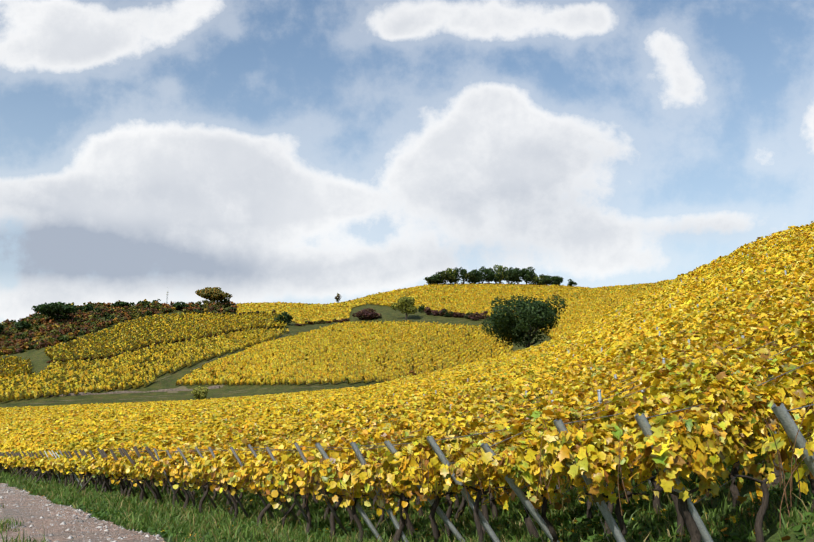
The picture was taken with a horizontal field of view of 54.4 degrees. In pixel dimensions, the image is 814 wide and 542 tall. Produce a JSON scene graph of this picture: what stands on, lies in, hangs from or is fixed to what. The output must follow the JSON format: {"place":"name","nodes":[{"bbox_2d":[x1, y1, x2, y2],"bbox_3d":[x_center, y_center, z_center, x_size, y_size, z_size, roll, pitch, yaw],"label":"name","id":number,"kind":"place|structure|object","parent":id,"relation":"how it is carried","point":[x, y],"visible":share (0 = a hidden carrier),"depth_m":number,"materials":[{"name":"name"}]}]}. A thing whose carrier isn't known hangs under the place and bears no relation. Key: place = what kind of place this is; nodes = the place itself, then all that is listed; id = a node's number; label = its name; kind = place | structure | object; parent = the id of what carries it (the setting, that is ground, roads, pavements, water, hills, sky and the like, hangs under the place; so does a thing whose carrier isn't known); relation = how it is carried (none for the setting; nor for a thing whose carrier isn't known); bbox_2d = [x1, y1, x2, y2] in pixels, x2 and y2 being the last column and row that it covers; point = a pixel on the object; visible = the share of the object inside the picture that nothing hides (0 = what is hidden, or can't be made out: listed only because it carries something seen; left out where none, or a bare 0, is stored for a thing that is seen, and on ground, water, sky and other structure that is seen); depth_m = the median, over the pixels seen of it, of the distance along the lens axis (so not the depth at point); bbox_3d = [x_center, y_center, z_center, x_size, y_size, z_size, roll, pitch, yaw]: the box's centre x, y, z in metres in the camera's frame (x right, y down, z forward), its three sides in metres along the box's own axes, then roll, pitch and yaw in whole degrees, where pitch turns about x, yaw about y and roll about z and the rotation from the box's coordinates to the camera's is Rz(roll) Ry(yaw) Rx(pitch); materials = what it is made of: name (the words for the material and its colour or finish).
{"place":"outdoors","nodes":[
{"label":"outdoors","id":0,"kind":"place"},
{"bbox_2d":[0,291,813,541],"bbox_3d":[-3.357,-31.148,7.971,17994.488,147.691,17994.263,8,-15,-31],"label":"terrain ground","id":1,"kind":"structure","parent":0,"point":[39,358],"depth_m":200.94,"materials":[{"name":"green plant"}]},
{"bbox_2d":[0,484,162,541],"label":"path stones","id":2,"kind":"object","parent":1,"relation":"on","point":[74,516],"visible":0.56,"depth_m":20.90,"materials":[{"name":"grey gravel"}]},
{"bbox_2d":[0,483,165,541],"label":"gravel path","id":3,"kind":"structure","parent":1,"relation":"on","point":[55,531],"depth_m":19.55,"materials":[{"name":"grey gravel"}]},
{"bbox_2d":[40,386,219,396],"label":"dirt path","id":4,"kind":"structure","parent":1,"relation":"on","point":[159,390],"depth_m":206.06,"materials":[{"name":"soil"}]},
{"bbox_2d":[34,324,335,403],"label":"wheel tracks","id":5,"kind":"object","parent":1,"relation":"on","point":[187,394],"visible":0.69,"depth_m":202.06,"materials":[{"name":"soil"}]},
{"bbox_2d":[167,385,223,392],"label":"bare earth","id":6,"kind":"structure","parent":1,"relation":"on","point":[185,388],"depth_m":210.77,"materials":[{"name":"soil"}]},
{"bbox_2d":[153,442,348,535],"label":"vineyard posts","id":7,"kind":"object","parent":1,"relation":"on","point":[258,492],"visible":0.5,"depth_m":19.37,"materials":[{"name":"grey wood"}]},
{"bbox_2d":[0,284,663,401],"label":"vine rows","id":8,"kind":"object","parent":1,"relation":"on","point":[143,359],"visible":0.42,"depth_m":264.42,"materials":[{"name":"yellow plant"}]},
{"bbox_2d":[0,264,576,399],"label":"trees","id":9,"kind":"object","parent":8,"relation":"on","point":[14,339],"depth_m":312.50,"materials":[{"name":"green plant"}]},
{"bbox_2d":[0,279,673,398],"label":"vine leaves","id":10,"kind":"object","parent":1,"relation":"on","point":[641,286],"visible":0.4,"depth_m":315.21,"materials":[{"name":"yellow plant"}]},
{"bbox_2d":[0,434,813,541],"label":"grass","id":11,"kind":"structure","parent":1,"relation":"on","point":[191,520],"depth_m":16.26,"materials":[{"name":"green plant"}]},
{"bbox_2d":[0,221,813,468],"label":"vineyard","id":12,"kind":"object","parent":1,"relation":"on","point":[96,410],"visible":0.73,"depth_m":98.68,"materials":[{"name":"yellow plant"}]},
{"bbox_2d":[0,236,813,541],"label":"vineyard posts","id":13,"kind":"object","parent":1,"relation":"on","point":[783,415],"depth_m":11.93,"materials":[{"name":"grey wood"}]},
{"bbox_2d":[0,225,813,518],"bbox_3d":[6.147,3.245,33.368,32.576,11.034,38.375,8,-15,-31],"label":"vine leaves","id":14,"kind":"object","parent":1,"relation":"on","point":[570,385],"visible":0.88,"depth_m":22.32,"materials":[{"name":"yellow plant"}]},
{"bbox_2d":[19,464,806,541],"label":"fallen leaves","id":15,"kind":"object","parent":1,"relation":"on","point":[734,521],"depth_m":12.07,"materials":[{"name":"yellow plant"}]},
{"bbox_2d":[17,417,813,541],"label":"grapevine trunks","id":16,"kind":"object","parent":1,"relation":"on","point":[684,515],"visible":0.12,"depth_m":13.42,"materials":[{"name":"brown wood"}]},
{"bbox_2d":[26,421,813,541],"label":"ground weeds","id":17,"kind":"object","parent":1,"relation":"on","point":[624,506],"visible":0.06,"depth_m":14.25,"materials":[{"name":"green plant"}]},
{"bbox_2d":[98,329,813,541],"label":"trellis wires","id":18,"kind":"object","parent":1,"relation":"on","point":[501,441],"visible":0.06,"depth_m":13.32,"materials":[{"name":"grey metal"}]},
{"bbox_2d":[288,321,813,515],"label":"vine leaves","id":19,"kind":"object","parent":1,"relation":"on","point":[736,401],"visible":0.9,"depth_m":10.02,"materials":[{"name":"yellow plant"}]},
{"bbox_2d":[0,0,813,322],"label":"sky","id":20,"kind":"structure","parent":0,"point":[256,151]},
{"bbox_2d":[55,230,802,433],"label":"vine post caps","id":21,"kind":"object","parent":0,"point":[598,390],"visible":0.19,"depth_m":45.48,"materials":[{"name":"grey metal"}]},
{"bbox_2d":[110,280,813,527],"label":"grapevine shoots","id":22,"kind":"object","parent":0,"point":[784,484],"visible":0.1,"depth_m":11.52,"materials":[{"name":"plant"}]}
]}

